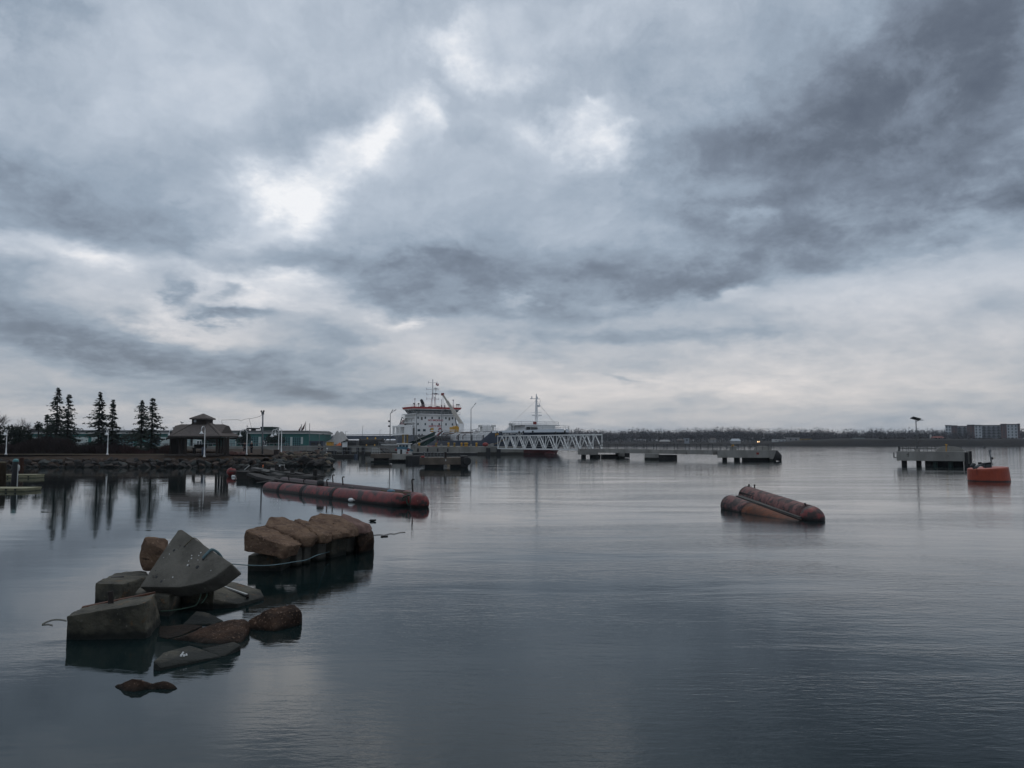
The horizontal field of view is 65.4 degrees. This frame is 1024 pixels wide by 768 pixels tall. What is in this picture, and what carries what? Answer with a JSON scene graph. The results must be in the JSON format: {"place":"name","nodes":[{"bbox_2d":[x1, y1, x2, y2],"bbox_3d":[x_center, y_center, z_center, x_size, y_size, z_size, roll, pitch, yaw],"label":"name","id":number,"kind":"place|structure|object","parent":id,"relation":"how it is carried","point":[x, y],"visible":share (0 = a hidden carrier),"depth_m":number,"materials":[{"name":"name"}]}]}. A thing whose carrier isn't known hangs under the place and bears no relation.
{"place":"outdoors","nodes":[
{"label":"outdoors","id":0,"kind":"place"},
{"bbox_2d":[0,454,163,454],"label":"path","id":1,"kind":"structure","parent":0,"point":[82,454],"depth_m":103.11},
{"bbox_2d":[51,449,273,452],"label":"ground","id":2,"kind":"structure","parent":0,"point":[256,450],"depth_m":158.07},
{"bbox_2d":[120,430,136,444],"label":"bare tree","id":3,"kind":"object","parent":2,"relation":"on","point":[125,434],"visible":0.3,"depth_m":120.04,"materials":[{"name":"plant"}]},
{"bbox_2d":[284,446,371,453],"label":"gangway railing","id":4,"kind":"object","parent":2,"relation":"on","point":[306,450],"visible":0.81,"depth_m":114.09,"materials":[{"name":"metal"}]},
{"bbox_2d":[0,452,329,466],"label":"bank","id":5,"kind":"structure","parent":0,"point":[139,457],"depth_m":100.95,"materials":[{"name":"stone"}]},
{"bbox_2d":[0,415,8,425],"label":"bare tree","id":6,"kind":"object","parent":5,"relation":"on","point":[2,419],"visible":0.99,"depth_m":116.21,"materials":[{"name":"plant"}]},
{"bbox_2d":[3,429,6,454],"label":"street lamp","id":7,"kind":"object","parent":5,"relation":"on","point":[4,434],"visible":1,"depth_m":101.10,"materials":[{"name":"metal"}]},
{"bbox_2d":[0,424,23,445],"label":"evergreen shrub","id":8,"kind":"object","parent":5,"relation":"on","point":[2,438],"visible":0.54,"depth_m":111.02,"materials":[{"name":"green plant"}]},
{"bbox_2d":[5,417,35,434],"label":"bare tree","id":9,"kind":"object","parent":5,"relation":"on","point":[26,426],"visible":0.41,"depth_m":117.61,"materials":[{"name":"plant"}]},
{"bbox_2d":[8,425,33,447],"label":"evergreen shrub","id":10,"kind":"object","parent":5,"relation":"on","point":[16,435],"visible":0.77,"depth_m":110.26,"materials":[{"name":"green plant"}]},
{"bbox_2d":[33,421,42,449],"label":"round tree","id":11,"kind":"object","parent":5,"relation":"on","point":[38,426],"visible":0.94,"depth_m":117.69,"materials":[{"name":"green plant"}]},
{"bbox_2d":[35,415,54,438],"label":"spruce tree","id":12,"kind":"object","parent":5,"relation":"on","point":[46,419],"visible":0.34,"depth_m":113.70,"materials":[{"name":"green plant"}]},
{"bbox_2d":[39,387,69,440],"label":"spruce tree","id":13,"kind":"object","parent":5,"relation":"on","point":[57,425],"visible":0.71,"depth_m":112.76,"materials":[{"name":"green plant"}]},
{"bbox_2d":[55,394,86,443],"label":"spruce tree","id":14,"kind":"object","parent":5,"relation":"on","point":[67,433],"visible":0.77,"depth_m":111.90,"materials":[{"name":"green plant"}]},
{"bbox_2d":[0,435,164,453],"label":"brush","id":15,"kind":"object","parent":5,"relation":"on","point":[50,445],"visible":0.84,"depth_m":106.92,"materials":[{"name":"plant"}]},
{"bbox_2d":[76,392,119,446],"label":"spruce tree","id":16,"kind":"object","parent":5,"relation":"on","point":[100,417],"visible":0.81,"depth_m":111.75,"materials":[{"name":"green plant"}]},
{"bbox_2d":[101,400,128,443],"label":"spruce tree","id":17,"kind":"object","parent":5,"relation":"on","point":[111,428],"visible":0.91,"depth_m":112.81,"materials":[{"name":"green plant"}]},
{"bbox_2d":[121,400,161,446],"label":"spruce tree","id":18,"kind":"object","parent":5,"relation":"on","point":[141,431],"visible":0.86,"depth_m":112.61,"materials":[{"name":"green plant"}]},
{"bbox_2d":[119,443,168,453],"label":"red brush","id":19,"kind":"object","parent":5,"relation":"on","point":[132,450],"visible":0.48,"depth_m":106.99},
{"bbox_2d":[135,398,167,450],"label":"spruce tree","id":20,"kind":"object","parent":5,"relation":"on","point":[153,437],"visible":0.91,"depth_m":111.74,"materials":[{"name":"green plant"}]},
{"bbox_2d":[187,449,214,452],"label":"brush","id":21,"kind":"object","parent":5,"relation":"on","point":[208,451],"visible":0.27,"depth_m":110.07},
{"bbox_2d":[164,414,240,455],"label":"gazebo","id":22,"kind":"object","parent":5,"relation":"on","point":[179,435],"visible":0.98,"depth_m":102.85,"materials":[{"name":"wood"}]},
{"bbox_2d":[199,426,205,456],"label":"street lamp","id":23,"kind":"object","parent":5,"relation":"on","point":[201,432],"visible":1,"depth_m":98.09,"materials":[{"name":"metal"}]},
{"bbox_2d":[261,410,264,453],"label":"camera pole","id":24,"kind":"object","parent":5,"relation":"on","point":[262,413],"visible":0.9,"depth_m":107.74,"materials":[{"name":"metal"}]},
{"bbox_2d":[325,457,335,463],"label":"riprap rock","id":25,"kind":"object","parent":5,"relation":"on","point":[330,459],"visible":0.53,"depth_m":101.12,"materials":[{"name":"stone"}]},
{"bbox_2d":[192,444,206,453],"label":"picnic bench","id":26,"kind":"object","parent":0,"point":[198,446],"visible":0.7,"depth_m":105.57,"materials":[{"name":"brown wood"}]},
{"bbox_2d":[42,445,523,454],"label":"quay","id":27,"kind":"structure","parent":0,"point":[459,450],"depth_m":193.27,"materials":[{"name":"concrete"}]},
{"bbox_2d":[27,426,332,445],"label":"green building","id":28,"kind":"structure","parent":27,"relation":"on","point":[296,438],"depth_m":212.45,"materials":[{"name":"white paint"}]},
{"bbox_2d":[79,443,287,446],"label":"quay railing","id":29,"kind":"object","parent":27,"relation":"on","point":[215,443],"visible":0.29,"depth_m":194.82,"materials":[{"name":"metal"}]},
{"bbox_2d":[201,439,215,445],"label":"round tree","id":30,"kind":"object","parent":27,"relation":"on","point":[211,440],"visible":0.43,"depth_m":203.67,"materials":[{"name":"green plant"}]},
{"bbox_2d":[235,431,251,445],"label":"round tree","id":31,"kind":"object","parent":27,"relation":"on","point":[246,437],"visible":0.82,"depth_m":203.80,"materials":[{"name":"green plant"}]},
{"bbox_2d":[264,433,285,445],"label":"round tree","id":32,"kind":"object","parent":27,"relation":"on","point":[269,439],"visible":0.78,"depth_m":203.74,"materials":[{"name":"green plant"}]},
{"bbox_2d":[309,441,324,445],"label":"shipping container","id":33,"kind":"object","parent":27,"relation":"on","point":[315,443],"visible":0.86,"depth_m":205.41,"materials":[{"name":"metal"}]},
{"bbox_2d":[325,431,348,444],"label":"gravel mound","id":34,"kind":"object","parent":27,"relation":"on","point":[338,437],"visible":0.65,"depth_m":231.91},
{"bbox_2d":[347,441,358,445],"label":"shipping container","id":35,"kind":"object","parent":27,"relation":"on","point":[352,443],"visible":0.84,"depth_m":205.45,"materials":[{"name":"metal"}]},
{"bbox_2d":[359,437,383,445],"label":"hose reel","id":36,"kind":"object","parent":27,"relation":"on","point":[369,442],"visible":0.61,"depth_m":199.39,"materials":[{"name":"metal"}]},
{"bbox_2d":[378,442,393,452],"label":"ramp","id":37,"kind":"structure","parent":27,"relation":"attached to","point":[384,449],"depth_m":190.47,"materials":[{"name":"metal"}]},
{"bbox_2d":[388,410,394,445],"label":"light pole","id":38,"kind":"object","parent":27,"relation":"on","point":[390,425],"visible":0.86,"depth_m":199.67,"materials":[{"name":"metal"}]},
{"bbox_2d":[415,412,419,445],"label":"light pole","id":39,"kind":"object","parent":27,"relation":"on","point":[416,429],"visible":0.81,"depth_m":204.63,"materials":[{"name":"metal"}]},
{"bbox_2d":[409,431,436,445],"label":"ship gangway","id":40,"kind":"object","parent":27,"relation":"on","point":[426,439],"visible":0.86,"depth_m":228.36,"materials":[{"name":"metal"}]},
{"bbox_2d":[440,409,446,445],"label":"light pole","id":41,"kind":"object","parent":27,"relation":"on","point":[441,427],"visible":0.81,"depth_m":202.65,"materials":[{"name":"metal"}]},
{"bbox_2d":[0,446,1023,767],"bbox_3d":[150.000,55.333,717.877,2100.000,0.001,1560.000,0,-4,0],"label":"water","id":42,"kind":"structure","parent":0,"point":[568,608],"depth_m":13.29,"materials":[{"name":"black liquid"}]},
{"bbox_2d":[0,462,5,485],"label":"mooring pile","id":43,"kind":"object","parent":42,"relation":"in","point":[2,473],"visible":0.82,"depth_m":54.95,"materials":[{"name":"brown wood"}]},
{"bbox_2d":[10,459,19,485],"bbox_3d":[-34.371,6.470,54.777,1.566,2.677,0.476,-4,-5,40],"label":"mooring pile","id":44,"kind":"object","parent":42,"relation":"in","point":[15,468],"visible":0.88,"depth_m":54.36,"materials":[{"name":"metal"}]},
{"bbox_2d":[0,487,41,491],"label":"float dock","id":45,"kind":"object","parent":42,"relation":"on","point":[14,489],"visible":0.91,"depth_m":48.40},
{"bbox_2d":[18,457,23,472],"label":"mooring pile","id":46,"kind":"object","parent":42,"relation":"in","point":[21,463],"visible":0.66,"depth_m":77.08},
{"bbox_2d":[6,474,44,477],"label":"float dock","id":47,"kind":"object","parent":42,"relation":"on","point":[28,475],"visible":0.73,"depth_m":66.72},
{"bbox_2d":[41,459,50,466],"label":"riprap rock","id":48,"kind":"object","parent":42,"relation":"on","point":[45,462],"visible":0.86,"depth_m":95.69,"materials":[{"name":"stone"}]},
{"bbox_2d":[83,464,93,467],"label":"riprap rock","id":49,"kind":"object","parent":42,"relation":"in","point":[88,465],"visible":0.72,"depth_m":94.22,"materials":[{"name":"stone"}]},
{"bbox_2d":[66,592,160,639],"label":"concrete block","id":50,"kind":"structure","parent":42,"relation":"in","point":[135,617],"depth_m":12.16,"materials":[{"name":"concrete"}]},
{"bbox_2d":[107,591,113,603],"bbox_3d":[-6.412,3.431,12.734,0.108,0.253,0.089,0,-4,0],"label":"iron stub","id":51,"kind":"object","parent":50,"relation":"on","point":[110,597],"visible":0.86,"depth_m":12.70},
{"bbox_2d":[95,571,147,602],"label":"concrete block","id":52,"kind":"structure","parent":42,"relation":"in","point":[123,584],"depth_m":14.84,"materials":[{"name":"concrete"}]},
{"bbox_2d":[139,537,167,570],"bbox_3d":[-7.287,3.473,16.237,0.520,0.753,0.894,1,-4,-18],"label":"granite boulder","id":53,"kind":"object","parent":52,"relation":"on","point":[152,550],"visible":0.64,"depth_m":15.93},
{"bbox_2d":[127,461,136,466],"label":"riprap rock","id":54,"kind":"object","parent":42,"relation":"in","point":[129,463],"visible":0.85,"depth_m":95.11,"materials":[{"name":"stone"}]},
{"bbox_2d":[140,463,150,467],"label":"riprap rock","id":55,"kind":"object","parent":42,"relation":"in","point":[144,465],"visible":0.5,"depth_m":93.94,"materials":[{"name":"stone"}]},
{"bbox_2d":[115,679,176,691],"bbox_3d":[-4.497,3.829,9.775,0.839,0.440,0.365,0,-4,0],"label":"rock","id":56,"kind":"object","parent":42,"relation":"in","point":[133,685],"visible":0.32,"depth_m":9.71,"materials":[{"name":"stone"}]},
{"bbox_2d":[135,584,181,615],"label":"concrete block","id":57,"kind":"structure","parent":42,"relation":"in","point":[167,601],"depth_m":13.87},
{"bbox_2d":[140,530,240,595],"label":"concrete block","id":58,"kind":"structure","parent":57,"relation":"on","point":[179,568],"depth_m":13.97,"materials":[{"name":"grey concrete"}]},
{"bbox_2d":[160,593,201,611],"bbox_3d":[-5.528,3.686,13.444,0.140,0.199,0.886,-2,-5,24],"label":"hanging rope","id":59,"kind":"object","parent":58,"relation":"hanging from","point":[183,608],"visible":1,"depth_m":13.40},
{"bbox_2d":[202,548,329,565],"bbox_3d":[-4.808,3.635,17.365,0.617,0.983,6.897,0,-4,6],"label":"mooring rope","id":60,"kind":"object","parent":58,"relation":"attached to","point":[209,551],"visible":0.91,"depth_m":15.27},
{"bbox_2d":[159,624,201,638],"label":"sunken rock","id":61,"kind":"object","parent":42,"relation":"in","point":[169,632],"visible":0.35,"depth_m":12.67,"materials":[{"name":"stone"}]},
{"bbox_2d":[153,646,220,670],"bbox_3d":[-4.503,3.945,10.874,0.590,0.528,0.840,-2,-5,25],"label":"concrete plate","id":62,"kind":"object","parent":42,"relation":"in","point":[183,656],"visible":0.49,"depth_m":10.88,"materials":[{"name":"grey concrete"}]},
{"bbox_2d":[182,592,213,608],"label":"concrete block","id":63,"kind":"structure","parent":42,"relation":"in","point":[188,601],"depth_m":14.40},
{"bbox_2d":[184,611,222,624],"bbox_3d":[-5.118,4.127,13.362,0.607,0.516,0.570,0,-4,0],"label":"concrete wedge","id":64,"kind":"object","parent":42,"relation":"in","point":[199,618],"visible":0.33,"depth_m":13.29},
{"bbox_2d":[172,619,250,643],"bbox_3d":[-4.471,4.010,12.338,1.142,0.658,1.153,-3,-5,33],"label":"granite rock","id":65,"kind":"object","parent":42,"relation":"in","point":[233,630],"visible":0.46,"depth_m":12.14,"materials":[{"name":"stone"}]},
{"bbox_2d":[202,642,240,655],"bbox_3d":[-4.148,3.997,11.425,0.448,0.505,0.415,-3,-5,32],"label":"concrete plate","id":66,"kind":"object","parent":42,"relation":"in","point":[226,649],"visible":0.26,"depth_m":11.40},
{"bbox_2d":[197,582,263,608],"bbox_3d":[-5.224,4.285,15.136,0.974,0.870,1.625,0,-4,0],"label":"concrete ledge","id":67,"kind":"object","parent":42,"relation":"in","point":[233,595],"visible":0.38,"depth_m":14.86,"materials":[{"name":"concrete"}]},
{"bbox_2d":[227,466,235,475],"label":"ball buoy","id":68,"kind":"object","parent":42,"relation":"on","point":[230,473],"visible":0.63,"depth_m":70.32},
{"bbox_2d":[248,553,289,570],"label":"support block","id":69,"kind":"structure","parent":42,"relation":"in","point":[258,559],"depth_m":18.61,"materials":[{"name":"concrete"}]},
{"bbox_2d":[244,525,300,559],"bbox_3d":[-5.639,3.671,18.499,1.942,0.610,1.108,-3,-5,40],"label":"granite stone","id":70,"kind":"object","parent":69,"relation":"on","point":[264,539],"visible":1,"depth_m":18.09,"materials":[{"name":"stone"}]},
{"bbox_2d":[265,517,317,547],"bbox_3d":[-5.394,3.622,19.434,1.977,0.675,0.923,-4,-6,42],"label":"granite stone","id":71,"kind":"object","parent":69,"relation":"on","point":[305,537],"visible":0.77,"depth_m":19.16,"materials":[{"name":"stone"}]},
{"bbox_2d":[248,605,301,631],"bbox_3d":[-3.852,4.043,13.345,0.882,0.751,1.349,-2,-5,27],"label":"granite rock","id":72,"kind":"object","parent":42,"relation":"in","point":[279,618],"visible":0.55,"depth_m":12.88,"materials":[{"name":"stone"}]},
{"bbox_2d":[228,464,326,482],"bbox_3d":[-18.872,7.418,64.581,6.268,1.593,18.122,2,-5,-26],"label":"wrecked dock","id":73,"kind":"object","parent":42,"relation":"in","point":[261,474],"visible":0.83,"depth_m":63.15,"materials":[{"name":"wood"}]},
{"bbox_2d":[290,547,301,565],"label":"support block","id":74,"kind":"structure","parent":42,"relation":"in","point":[298,557],"depth_m":19.37,"materials":[{"name":"concrete"}]},
{"bbox_2d":[302,547,310,563],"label":"support block","id":75,"kind":"structure","parent":42,"relation":"in","point":[306,552],"depth_m":19.69,"materials":[{"name":"concrete"}]},
{"bbox_2d":[294,519,331,544],"bbox_3d":[-5.046,3.683,19.852,1.556,0.568,0.543,-4,-6,41],"label":"granite stone","id":76,"kind":"object","parent":75,"relation":"on","point":[323,535],"visible":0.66,"depth_m":19.52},
{"bbox_2d":[306,460,315,466],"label":"riprap rock","id":77,"kind":"object","parent":42,"relation":"in","point":[310,463],"visible":0.7,"depth_m":96.41,"materials":[{"name":"stone"}]},
{"bbox_2d":[302,457,312,465],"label":"riprap rock","id":78,"kind":"object","parent":77,"relation":"on","point":[304,463],"visible":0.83,"depth_m":96.58,"materials":[{"name":"stone"}]},
{"bbox_2d":[297,455,308,462],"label":"riprap rock","id":79,"kind":"object","parent":78,"relation":"on","point":[303,458],"visible":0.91,"depth_m":96.47,"materials":[{"name":"stone"}]},
{"bbox_2d":[310,544,325,560],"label":"support block","id":80,"kind":"structure","parent":42,"relation":"in","point":[316,549],"depth_m":20.22,"materials":[{"name":"concrete"}]},
{"bbox_2d":[309,513,358,540],"bbox_3d":[-4.697,3.707,20.687,1.267,0.598,1.770,3,-5,-39],"label":"granite stone","id":81,"kind":"object","parent":80,"relation":"on","point":[338,527],"visible":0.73,"depth_m":20.51,"materials":[{"name":"stone"}]},
{"bbox_2d":[313,458,324,466],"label":"riprap rock","id":82,"kind":"object","parent":42,"relation":"on","point":[319,463],"visible":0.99,"depth_m":96.44,"materials":[{"name":"stone"}]},
{"bbox_2d":[325,539,345,557],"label":"support block","id":83,"kind":"structure","parent":42,"relation":"in","point":[336,548],"depth_m":20.95,"materials":[{"name":"concrete"}]},
{"bbox_2d":[341,441,346,454],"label":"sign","id":84,"kind":"object","parent":42,"relation":"in","point":[344,444],"visible":0.91,"depth_m":192.08,"materials":[{"name":"white paint"}]},
{"bbox_2d":[332,452,357,456],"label":"floating walkway","id":85,"kind":"structure","parent":42,"relation":"on","point":[343,455],"depth_m":157.39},
{"bbox_2d":[262,474,428,507],"bbox_3d":[-10.229,5.826,44.532,2.443,1.684,20.594,3,-5,-34],"label":"long pontoon","id":86,"kind":"object","parent":42,"relation":"on","point":[346,492],"visible":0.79,"depth_m":41.59,"materials":[{"name":"rubber"}]},
{"bbox_2d":[346,537,354,553],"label":"support block","id":87,"kind":"structure","parent":42,"relation":"in","point":[350,542],"depth_m":21.58,"materials":[{"name":"concrete"}]},
{"bbox_2d":[341,514,371,533],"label":"granite stone","id":88,"kind":"object","parent":87,"relation":"on","point":[363,527],"visible":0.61,"depth_m":21.58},
{"bbox_2d":[331,434,394,438],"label":"road bridge","id":89,"kind":"structure","parent":42,"relation":"in","point":[369,437],"depth_m":598.66,"materials":[{"name":"metal"}]},
{"bbox_2d":[356,530,373,553],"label":"end boulder","id":90,"kind":"object","parent":42,"relation":"in","point":[364,542],"visible":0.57,"depth_m":21.60,"materials":[{"name":"stone"}]},
{"bbox_2d":[381,443,412,453],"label":"fishing boat","id":91,"kind":"object","parent":42,"relation":"on","point":[404,447],"visible":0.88,"depth_m":178.10,"materials":[{"name":"white paint"}]},
{"bbox_2d":[371,449,423,461],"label":"mooring dolphin","id":92,"kind":"object","parent":42,"relation":"in","point":[385,457],"visible":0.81,"depth_m":121.65,"materials":[{"name":"grey concrete"}]},
{"bbox_2d":[419,451,470,467],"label":"mooring dolphin","id":93,"kind":"object","parent":42,"relation":"in","point":[452,462],"visible":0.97,"depth_m":93.66,"materials":[{"name":"grey concrete"}]},
{"bbox_2d":[392,379,568,453],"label":"tanker ship","id":94,"kind":"object","parent":42,"relation":"on","point":[429,420],"visible":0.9,"depth_m":239.51,"materials":[{"name":"metal"}]},
{"bbox_2d":[578,444,781,460],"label":"jetty","id":95,"kind":"object","parent":42,"relation":"on","point":[762,453],"visible":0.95,"depth_m":132.28,"materials":[{"name":"concrete"}]},
{"bbox_2d":[497,434,602,449],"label":"truss gangway","id":96,"kind":"object","parent":95,"relation":"attached to","point":[554,446],"visible":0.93,"depth_m":168.44,"materials":[{"name":"white paint"}]},
{"bbox_2d":[720,484,824,520],"bbox_3d":[10.715,5.333,33.438,2.047,1.948,6.600,1,-4,-7],"label":"tipped pontoon","id":97,"kind":"object","parent":42,"relation":"on","point":[748,499],"visible":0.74,"depth_m":33.10,"materials":[{"name":"metal"}]},
{"bbox_2d":[893,444,971,466],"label":"mooring dolphin","id":98,"kind":"object","parent":42,"relation":"in","point":[950,456],"visible":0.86,"depth_m":99.22,"materials":[{"name":"concrete"}]},
{"bbox_2d":[910,416,920,450],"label":"solar lamp","id":99,"kind":"object","parent":98,"relation":"on","point":[915,419],"visible":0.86,"depth_m":100.86,"materials":[{"name":"metal"}]},
{"bbox_2d":[967,462,1010,481],"bbox_3d":[36.501,7.027,60.824,2.938,2.198,5.325,-2,-5,26],"label":"mooring buoy","id":100,"kind":"object","parent":42,"relation":"on","point":[987,472],"visible":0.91,"depth_m":60.66,"materials":[{"name":"metal"}]},
{"bbox_2d":[0,0,1023,440],"label":"sky","id":101,"kind":"structure","parent":0,"point":[651,215],"materials":[{"name":"grey"}]},
{"bbox_2d":[349,438,1023,445],"bbox_3d":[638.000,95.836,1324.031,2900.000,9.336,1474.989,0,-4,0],"label":"land","id":102,"kind":"structure","parent":0,"point":[912,442],"depth_m":613.16,"materials":[{"name":"plant"}]},
{"bbox_2d":[659,440,670,443],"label":"house","id":103,"kind":"structure","parent":102,"relation":"on","point":[664,441],"depth_m":666.21,"materials":[{"name":"white glass"}]},
{"bbox_2d":[730,439,740,443],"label":"house","id":104,"kind":"structure","parent":102,"relation":"on","point":[735,441],"depth_m":666.27,"materials":[{"name":"white glass"}]},
{"bbox_2d":[472,426,1023,441],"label":"forest","id":105,"kind":"object","parent":102,"relation":"on","point":[742,434],"visible":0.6,"depth_m":722.51,"materials":[{"name":"plant"}]},
{"bbox_2d":[571,427,966,441],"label":"forest evergreens","id":106,"kind":"object","parent":102,"relation":"on","point":[654,438],"visible":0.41,"depth_m":699.31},
{"bbox_2d":[563,437,1021,443],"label":"shore scrub","id":107,"kind":"object","parent":102,"relation":"on","point":[878,438],"visible":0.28,"depth_m":621.52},
{"bbox_2d":[786,437,799,440],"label":"store","id":108,"kind":"structure","parent":102,"relation":"on","point":[792,438],"depth_m":660.40,"materials":[{"name":"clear glass"}]},
{"bbox_2d":[945,424,1020,437],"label":"apartment block","id":109,"kind":"structure","parent":102,"relation":"on","point":[999,431],"depth_m":717.78,"materials":[{"name":"grey concrete"}]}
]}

